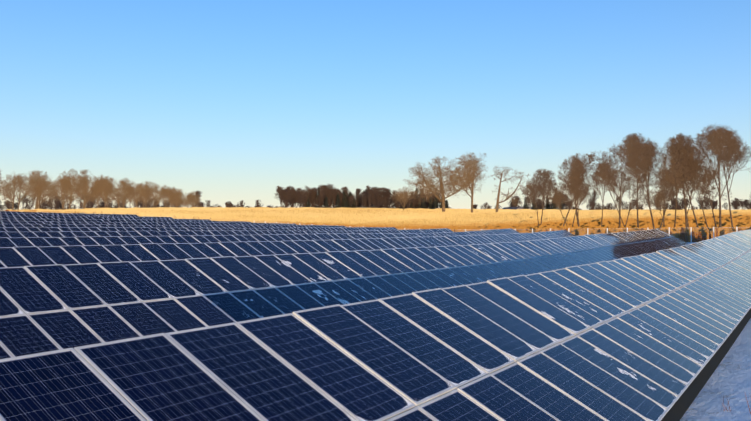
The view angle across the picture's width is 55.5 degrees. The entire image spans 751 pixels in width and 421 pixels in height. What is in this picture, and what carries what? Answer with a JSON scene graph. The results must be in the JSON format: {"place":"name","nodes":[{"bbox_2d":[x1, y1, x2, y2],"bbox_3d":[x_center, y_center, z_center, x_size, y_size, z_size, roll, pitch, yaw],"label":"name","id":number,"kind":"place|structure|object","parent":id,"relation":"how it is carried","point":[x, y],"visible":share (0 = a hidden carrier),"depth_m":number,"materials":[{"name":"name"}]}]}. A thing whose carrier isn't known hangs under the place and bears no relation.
{"place":"outdoors","nodes":[
{"label":"outdoors","id":0,"kind":"place"},
{"bbox_2d":[0,0,750,210],"label":"sky","id":1,"kind":"structure","parent":0,"point":[234,101],"materials":[{"name":"blue"}]},
{"bbox_2d":[417,242,750,420],"bbox_3d":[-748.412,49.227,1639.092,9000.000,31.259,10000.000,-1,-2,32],"label":"terrain","id":2,"kind":"structure","parent":0,"point":[730,379],"depth_m":16.04,"materials":[{"name":"snow"}]},
{"bbox_2d":[3,200,12,208],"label":"distant tree","id":3,"kind":"object","parent":2,"relation":"on","point":[8,205],"visible":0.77,"depth_m":474.25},
{"bbox_2d":[0,172,24,209],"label":"tree","id":4,"kind":"object","parent":2,"relation":"on","point":[8,191],"visible":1,"depth_m":210.14,"materials":[{"name":"brown plant"}]},
{"bbox_2d":[16,195,28,209],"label":"distant tree","id":5,"kind":"object","parent":2,"relation":"on","point":[23,202],"visible":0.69,"depth_m":459.21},
{"bbox_2d":[9,173,40,209],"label":"tree","id":6,"kind":"object","parent":2,"relation":"on","point":[23,188],"visible":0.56,"depth_m":223.24,"materials":[{"name":"brown plant"}]},
{"bbox_2d":[23,196,34,209],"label":"distant tree","id":7,"kind":"object","parent":2,"relation":"on","point":[30,203],"visible":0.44,"depth_m":495.21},
{"bbox_2d":[25,171,51,208],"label":"tree","id":8,"kind":"object","parent":2,"relation":"on","point":[41,176],"visible":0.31,"depth_m":231.01,"materials":[{"name":"brown plant"}]},
{"bbox_2d":[22,169,60,208],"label":"tree","id":9,"kind":"object","parent":2,"relation":"on","point":[39,191],"visible":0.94,"depth_m":225.15,"materials":[{"name":"brown plant"}]},
{"bbox_2d":[40,199,49,207],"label":"distant tree","id":10,"kind":"object","parent":2,"relation":"on","point":[42,204],"visible":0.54,"depth_m":473.29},
{"bbox_2d":[35,182,55,208],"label":"tree","id":11,"kind":"object","parent":2,"relation":"on","point":[44,200],"visible":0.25,"depth_m":236.23,"materials":[{"name":"brown plant"}]},
{"bbox_2d":[50,194,61,209],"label":"distant tree","id":12,"kind":"object","parent":2,"relation":"on","point":[57,203],"visible":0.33,"depth_m":468.38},
{"bbox_2d":[48,177,68,209],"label":"tree","id":13,"kind":"object","parent":2,"relation":"on","point":[57,191],"visible":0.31,"depth_m":250.44,"materials":[{"name":"brown plant"}]},
{"bbox_2d":[56,181,79,209],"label":"tree","id":14,"kind":"object","parent":2,"relation":"on","point":[63,196],"visible":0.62,"depth_m":247.73,"materials":[{"name":"brown plant"}]},
{"bbox_2d":[57,169,86,208],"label":"tree","id":15,"kind":"object","parent":2,"relation":"on","point":[68,181],"visible":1,"depth_m":240.62,"materials":[{"name":"brown plant"}]},
{"bbox_2d":[74,175,91,200],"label":"tree","id":16,"kind":"object","parent":2,"relation":"on","point":[84,191],"visible":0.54,"depth_m":259.88,"materials":[{"name":"brown plant"}]},
{"bbox_2d":[80,177,103,207],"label":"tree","id":17,"kind":"object","parent":2,"relation":"on","point":[97,203],"visible":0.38,"depth_m":263.79,"materials":[{"name":"brown plant"}]},
{"bbox_2d":[76,169,108,208],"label":"tree","id":18,"kind":"object","parent":2,"relation":"on","point":[93,189],"visible":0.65,"depth_m":260.02,"materials":[{"name":"brown plant"}]},
{"bbox_2d":[90,176,115,207],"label":"tree","id":19,"kind":"object","parent":2,"relation":"on","point":[105,196],"visible":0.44,"depth_m":273.88,"materials":[{"name":"brown plant"}]},
{"bbox_2d":[100,178,114,200],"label":"tree","id":20,"kind":"object","parent":2,"relation":"on","point":[109,190],"visible":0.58,"depth_m":274.50,"materials":[{"name":"brown plant"}]},
{"bbox_2d":[100,176,122,207],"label":"tree","id":21,"kind":"object","parent":2,"relation":"on","point":[113,190],"visible":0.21,"depth_m":282.51,"materials":[{"name":"brown plant"}]},
{"bbox_2d":[106,181,130,207],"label":"tree","id":22,"kind":"object","parent":2,"relation":"on","point":[118,194],"visible":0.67,"depth_m":290.10,"materials":[{"name":"brown plant"}]},
{"bbox_2d":[118,178,135,207],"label":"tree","id":23,"kind":"object","parent":2,"relation":"on","point":[127,185],"visible":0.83,"depth_m":292.47,"materials":[{"name":"brown plant"}]},
{"bbox_2d":[125,184,137,207],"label":"tree","id":24,"kind":"object","parent":2,"relation":"on","point":[131,197],"visible":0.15,"depth_m":300.41,"materials":[{"name":"brown plant"}]},
{"bbox_2d":[130,181,144,207],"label":"tree","id":25,"kind":"object","parent":2,"relation":"on","point":[139,196],"visible":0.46,"depth_m":310.13,"materials":[{"name":"brown plant"}]},
{"bbox_2d":[136,181,154,207],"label":"tree","id":26,"kind":"object","parent":2,"relation":"on","point":[145,189],"visible":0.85,"depth_m":311.30,"materials":[{"name":"brown plant"}]},
{"bbox_2d":[135,181,158,207],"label":"tree","id":27,"kind":"object","parent":2,"relation":"on","point":[145,202],"visible":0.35,"depth_m":321.29,"materials":[{"name":"brown plant"}]},
{"bbox_2d":[151,185,167,207],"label":"tree","id":28,"kind":"object","parent":2,"relation":"on","point":[161,194],"visible":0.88,"depth_m":328.55,"materials":[{"name":"brown plant"}]},
{"bbox_2d":[152,182,168,207],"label":"tree","id":29,"kind":"object","parent":2,"relation":"on","point":[158,196],"visible":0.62,"depth_m":330.30,"materials":[{"name":"brown plant"}]},
{"bbox_2d":[160,184,170,205],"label":"tree","id":30,"kind":"object","parent":2,"relation":"on","point":[165,198],"visible":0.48,"depth_m":336.40,"materials":[{"name":"brown plant"}]},
{"bbox_2d":[166,187,183,206],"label":"tree","id":31,"kind":"object","parent":2,"relation":"on","point":[176,200],"visible":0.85,"depth_m":341.69,"materials":[{"name":"brown plant"}]},
{"bbox_2d":[167,188,188,207],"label":"tree","id":32,"kind":"object","parent":2,"relation":"on","point":[181,201],"visible":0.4,"depth_m":347.72,"materials":[{"name":"brown plant"}]},
{"bbox_2d":[186,192,197,205],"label":"tree","id":33,"kind":"object","parent":2,"relation":"on","point":[192,199],"visible":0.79,"depth_m":363.62,"materials":[{"name":"brown plant"}]},
{"bbox_2d":[187,190,201,206],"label":"tree","id":34,"kind":"object","parent":2,"relation":"on","point":[196,202],"visible":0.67,"depth_m":370.94,"materials":[{"name":"brown plant"}]},
{"bbox_2d":[276,187,283,204],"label":"distant tree","id":35,"kind":"object","parent":2,"relation":"on","point":[279,191],"visible":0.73,"depth_m":396.98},
{"bbox_2d":[281,193,292,207],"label":"distant tree","id":36,"kind":"object","parent":2,"relation":"on","point":[288,199],"visible":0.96,"depth_m":393.75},
{"bbox_2d":[283,189,296,205],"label":"distant tree","id":37,"kind":"object","parent":2,"relation":"on","point":[291,195],"visible":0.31,"depth_m":399.28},
{"bbox_2d":[296,195,306,205],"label":"distant tree","id":38,"kind":"object","parent":2,"relation":"on","point":[302,199],"visible":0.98,"depth_m":396.14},
{"bbox_2d":[299,186,312,206],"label":"distant tree","id":39,"kind":"object","parent":2,"relation":"on","point":[306,191],"visible":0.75,"depth_m":401.40,"materials":[{"name":"plant"}]},
{"bbox_2d":[309,197,316,206],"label":"distant tree","id":40,"kind":"object","parent":2,"relation":"on","point":[313,201],"visible":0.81,"depth_m":406.38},
{"bbox_2d":[318,184,325,207],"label":"distant tree","id":41,"kind":"object","parent":2,"relation":"on","point":[322,191],"visible":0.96,"depth_m":395.71,"materials":[{"name":"plant"}]},
{"bbox_2d":[323,197,328,207],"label":"distant conifer","id":42,"kind":"object","parent":2,"relation":"on","point":[326,205],"visible":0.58,"depth_m":391.76,"materials":[{"name":"brown plant"}]},
{"bbox_2d":[323,185,335,204],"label":"distant tree","id":43,"kind":"object","parent":2,"relation":"on","point":[328,194],"visible":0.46,"depth_m":397.97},
{"bbox_2d":[324,184,335,207],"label":"distant tree","id":44,"kind":"object","parent":2,"relation":"on","point":[328,191],"visible":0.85,"depth_m":396.22,"materials":[{"name":"plant"}]},
{"bbox_2d":[328,190,339,207],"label":"distant tree","id":45,"kind":"object","parent":2,"relation":"on","point":[332,196],"visible":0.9,"depth_m":395.38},
{"bbox_2d":[335,194,340,207],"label":"distant conifer","id":46,"kind":"object","parent":2,"relation":"on","point":[337,205],"visible":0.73,"depth_m":392.48,"materials":[{"name":"brown plant"}]},
{"bbox_2d":[341,192,346,206],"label":"distant conifer","id":47,"kind":"object","parent":2,"relation":"on","point":[344,198],"visible":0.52,"depth_m":398.21,"materials":[{"name":"brown plant"}]},
{"bbox_2d":[341,186,348,196],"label":"distant tree","id":48,"kind":"object","parent":2,"relation":"on","point":[346,190],"visible":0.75,"depth_m":406.31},
{"bbox_2d":[348,191,354,207],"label":"distant conifer","id":49,"kind":"object","parent":2,"relation":"on","point":[351,205],"visible":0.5,"depth_m":399.69,"materials":[{"name":"brown plant"}]},
{"bbox_2d":[355,188,361,207],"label":"distant tree","id":50,"kind":"object","parent":2,"relation":"on","point":[358,193],"visible":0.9,"depth_m":414.33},
{"bbox_2d":[359,193,366,205],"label":"distant tree","id":51,"kind":"object","parent":2,"relation":"on","point":[365,197],"visible":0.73,"depth_m":394.88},
{"bbox_2d":[362,185,377,207],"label":"distant tree","id":52,"kind":"object","parent":2,"relation":"on","point":[369,192],"visible":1,"depth_m":394.08,"materials":[{"name":"plant"}]},
{"bbox_2d":[367,192,378,207],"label":"distant tree","id":53,"kind":"object","parent":2,"relation":"on","point":[376,195],"visible":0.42,"depth_m":400.91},
{"bbox_2d":[5,210,742,241],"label":"fence line brush","id":54,"kind":"object","parent":2,"relation":"on","point":[699,238],"visible":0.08,"depth_m":109.01,"materials":[{"name":"plant"}]},
{"bbox_2d":[0,207,750,241],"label":"field","id":55,"kind":"structure","parent":2,"relation":"on","point":[448,218],"depth_m":169.14,"materials":[{"name":"plant"}]},
{"bbox_2d":[372,196,383,206],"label":"distant tree","id":56,"kind":"object","parent":2,"relation":"on","point":[379,202],"visible":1,"depth_m":396.37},
{"bbox_2d":[377,187,386,207],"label":"distant tree","id":57,"kind":"object","parent":2,"relation":"on","point":[381,192],"visible":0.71,"depth_m":403.40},
{"bbox_2d":[383,189,390,207],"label":"distant tree","id":58,"kind":"object","parent":2,"relation":"on","point":[388,194],"visible":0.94,"depth_m":399.13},
{"bbox_2d":[390,190,397,205],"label":"distant tree","id":59,"kind":"object","parent":2,"relation":"on","point":[393,196],"visible":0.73,"depth_m":398.93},
{"bbox_2d":[393,197,401,208],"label":"distant tree","id":60,"kind":"object","parent":2,"relation":"on","point":[396,202],"visible":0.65,"depth_m":399.03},
{"bbox_2d":[392,187,416,209],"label":"tree cluster","id":61,"kind":"object","parent":2,"relation":"on","point":[404,192],"depth_m":214.56,"materials":[{"name":"brown plant"}]},
{"bbox_2d":[400,196,412,207],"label":"distant tree","id":62,"kind":"object","parent":2,"relation":"on","point":[408,202],"visible":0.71,"depth_m":394.39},
{"bbox_2d":[408,194,416,207],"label":"distant tree","id":63,"kind":"object","parent":2,"relation":"on","point":[413,201],"visible":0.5,"depth_m":395.71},
{"bbox_2d":[425,193,434,207],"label":"distant tree","id":64,"kind":"object","parent":2,"relation":"on","point":[429,198],"visible":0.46,"depth_m":410.01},
{"bbox_2d":[401,156,479,211],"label":"tree cluster","id":65,"kind":"object","parent":2,"relation":"on","point":[422,179],"depth_m":199.78,"materials":[{"name":"brown plant"}]},
{"bbox_2d":[448,152,488,211],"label":"tree cluster","id":66,"kind":"object","parent":2,"relation":"on","point":[471,170],"depth_m":193.09,"materials":[{"name":"brown plant"}]},
{"bbox_2d":[254,221,750,242],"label":"perimeter fence","id":67,"kind":"object","parent":2,"relation":"on","point":[465,230],"visible":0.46,"depth_m":111.38,"materials":[{"name":"silver metal"}]},
{"bbox_2d":[491,165,528,211],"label":"tree cluster","id":68,"kind":"object","parent":2,"relation":"on","point":[498,195],"depth_m":201.17,"materials":[{"name":"brown plant"}]},
{"bbox_2d":[502,207,522,209],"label":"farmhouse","id":69,"kind":"object","parent":2,"relation":"on","point":[514,208],"visible":0.15,"depth_m":419.08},
{"bbox_2d":[523,197,529,208],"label":"distant conifer","id":70,"kind":"object","parent":2,"relation":"on","point":[526,206],"visible":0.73,"depth_m":388.02,"materials":[{"name":"black plant"}]},
{"bbox_2d":[521,168,557,225],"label":"tree","id":71,"kind":"object","parent":2,"relation":"on","point":[533,194],"visible":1,"depth_m":145.61,"materials":[{"name":"brown plant"}]},
{"bbox_2d":[544,178,594,226],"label":"tree","id":72,"kind":"object","parent":2,"relation":"on","point":[557,195],"visible":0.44,"depth_m":145.36,"materials":[{"name":"brown plant"}]},
{"bbox_2d":[557,157,593,226],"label":"tree","id":73,"kind":"object","parent":2,"relation":"on","point":[576,182],"visible":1,"depth_m":137.19,"materials":[{"name":"brown plant"}]},
{"bbox_2d":[557,153,595,225],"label":"tree","id":74,"kind":"object","parent":2,"relation":"on","point":[592,159],"visible":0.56,"depth_m":141.40,"materials":[{"name":"brown plant"}]},
{"bbox_2d":[587,200,596,208],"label":"distant tree","id":75,"kind":"object","parent":2,"relation":"on","point":[593,203],"visible":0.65,"depth_m":448.84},
{"bbox_2d":[589,192,599,209],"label":"distant tree","id":76,"kind":"object","parent":2,"relation":"on","point":[594,196],"visible":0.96,"depth_m":430.60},
{"bbox_2d":[585,162,614,226],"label":"tree","id":77,"kind":"object","parent":2,"relation":"on","point":[597,180],"visible":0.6,"depth_m":138.73,"materials":[{"name":"brown plant"}]},
{"bbox_2d":[595,203,605,209],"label":"distant tree","id":78,"kind":"object","parent":2,"relation":"on","point":[598,206],"visible":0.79,"depth_m":540.38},
{"bbox_2d":[596,168,630,226],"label":"tree","id":79,"kind":"object","parent":2,"relation":"on","point":[614,180],"visible":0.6,"depth_m":130.72,"materials":[{"name":"brown plant"}]},
{"bbox_2d":[588,143,656,227],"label":"tree","id":80,"kind":"object","parent":2,"relation":"on","point":[609,160],"visible":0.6,"depth_m":129.13,"materials":[{"name":"brown plant"}]},
{"bbox_2d":[617,132,656,227],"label":"tree","id":81,"kind":"object","parent":2,"relation":"on","point":[633,138],"visible":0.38,"depth_m":124.69,"materials":[{"name":"brown plant"}]},
{"bbox_2d":[621,140,690,228],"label":"tree","id":82,"kind":"object","parent":2,"relation":"on","point":[645,167],"visible":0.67,"depth_m":120.96,"materials":[{"name":"brown plant"}]},
{"bbox_2d":[650,175,675,226],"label":"tree","id":83,"kind":"object","parent":2,"relation":"on","point":[661,195],"visible":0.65,"depth_m":127.45,"materials":[{"name":"brown plant"}]},
{"bbox_2d":[656,147,687,226],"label":"tree","id":84,"kind":"object","parent":2,"relation":"on","point":[663,166],"visible":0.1,"depth_m":121.28,"materials":[{"name":"brown plant"}]},
{"bbox_2d":[660,136,708,229],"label":"tree","id":85,"kind":"object","parent":2,"relation":"on","point":[681,182],"visible":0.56,"depth_m":116.00,"materials":[{"name":"brown plant"}]},
{"bbox_2d":[661,133,710,227],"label":"tree","id":86,"kind":"object","parent":2,"relation":"on","point":[676,146],"visible":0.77,"depth_m":114.98,"materials":[{"name":"brown plant"}]},
{"bbox_2d":[696,196,708,206],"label":"distant tree","id":87,"kind":"object","parent":2,"relation":"on","point":[702,201],"visible":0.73,"depth_m":448.21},
{"bbox_2d":[689,159,717,227],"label":"tree","id":88,"kind":"object","parent":2,"relation":"on","point":[711,176],"visible":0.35,"depth_m":117.47,"materials":[{"name":"brown plant"}]},
{"bbox_2d":[661,308,750,420],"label":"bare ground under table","id":89,"kind":"structure","parent":2,"relation":"on","point":[681,406],"depth_m":17.24,"materials":[{"name":"soil"}]},
{"bbox_2d":[0,229,750,420],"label":"solar table","id":90,"kind":"object","parent":89,"relation":"on","point":[653,331],"visible":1,"depth_m":9.42,"materials":[{"name":"glass"}]},
{"bbox_2d":[686,125,750,227],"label":"tree","id":91,"kind":"object","parent":2,"relation":"on","point":[702,135],"visible":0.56,"depth_m":111.70,"materials":[{"name":"brown plant"}]},
{"bbox_2d":[706,128,750,228],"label":"tree","id":92,"kind":"object","parent":2,"relation":"on","point":[731,143],"visible":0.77,"depth_m":110.08,"materials":[{"name":"brown plant"}]},
{"bbox_2d":[731,200,740,208],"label":"distant tree","id":93,"kind":"object","parent":2,"relation":"on","point":[733,203],"visible":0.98,"depth_m":459.56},
{"bbox_2d":[721,394,750,413],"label":"dry grass tufts","id":94,"kind":"object","parent":2,"relation":"on","point":[729,407],"depth_m":14.25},
{"bbox_2d":[734,198,742,207],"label":"distant tree","id":95,"kind":"object","parent":2,"relation":"on","point":[736,199],"visible":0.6,"depth_m":499.02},
{"bbox_2d":[742,199,748,209],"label":"distant tree","id":96,"kind":"object","parent":2,"relation":"on","point":[745,201],"visible":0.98,"depth_m":496.88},
{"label":"bare ground under the table","id":97,"kind":"object","parent":2,"relation":"on","visible":0},
{"bbox_2d":[0,219,251,222],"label":"solar table","id":98,"kind":"object","parent":97,"relation":"on","point":[86,220],"visible":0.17,"depth_m":104.87,"materials":[{"name":"glass"}]},
{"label":"bare ground under the table","id":99,"kind":"object","parent":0,"visible":0},
{"bbox_2d":[0,229,688,358],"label":"solar table","id":100,"kind":"object","parent":99,"relation":"on","point":[45,308],"visible":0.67,"depth_m":20.70,"materials":[{"name":"glass"}]},
{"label":"bare ground under the table","id":101,"kind":"object","parent":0,"visible":0},
{"bbox_2d":[0,230,575,267],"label":"solar table","id":102,"kind":"object","parent":101,"relation":"on","point":[36,255],"visible":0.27,"depth_m":36.09,"materials":[{"name":"glass"}]},
{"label":"bare ground under the table","id":103,"kind":"object","parent":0,"visible":0},
{"bbox_2d":[0,228,518,246],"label":"solar table","id":104,"kind":"object","parent":103,"relation":"on","point":[59,241],"visible":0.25,"depth_m":49.61,"materials":[{"name":"glass"}]},
{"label":"bare ground under the table","id":105,"kind":"object","parent":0,"visible":0},
{"bbox_2d":[0,228,452,237],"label":"solar table","id":106,"kind":"object","parent":105,"relation":"on","point":[103,233],"visible":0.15,"depth_m":61.77,"materials":[{"name":"glass"}]},
{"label":"bare ground under the table","id":107,"kind":"object","parent":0,"visible":0},
{"bbox_2d":[0,227,397,231],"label":"solar table","id":108,"kind":"object","parent":107,"relation":"on","point":[31,229],"visible":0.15,"depth_m":74.20,"materials":[{"name":"glass"}]},
{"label":"bare ground under the table","id":109,"kind":"object","parent":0,"visible":0},
{"bbox_2d":[0,224,344,227],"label":"solar table","id":110,"kind":"object","parent":109,"relation":"on","point":[173,226],"visible":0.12,"depth_m":88.97,"materials":[{"name":"glass"}]},
{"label":"bare ground under the table","id":111,"kind":"object","parent":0,"visible":0},
{"bbox_2d":[0,221,295,224],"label":"solar table","id":112,"kind":"object","parent":111,"relation":"on","point":[132,223],"visible":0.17,"depth_m":97.71,"materials":[{"name":"glass"}]},
{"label":"bare ground under the table","id":113,"kind":"object","parent":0,"visible":0},
{"bbox_2d":[0,216,210,221],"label":"solar table","id":114,"kind":"object","parent":113,"relation":"on","point":[36,217],"visible":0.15,"depth_m":112.37,"materials":[{"name":"glass"}]},
{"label":"bare ground under the table","id":115,"kind":"object","parent":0,"visible":0},
{"bbox_2d":[0,213,172,218],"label":"solar table","id":116,"kind":"object","parent":115,"relation":"on","point":[11,214],"visible":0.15,"depth_m":123.20,"materials":[{"name":"glass"}]},
{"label":"bare ground under the table","id":117,"kind":"object","parent":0,"visible":0},
{"bbox_2d":[0,211,137,215],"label":"solar table","id":118,"kind":"object","parent":117,"relation":"on","point":[69,213],"visible":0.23,"depth_m":135.35,"materials":[{"name":"glass"}]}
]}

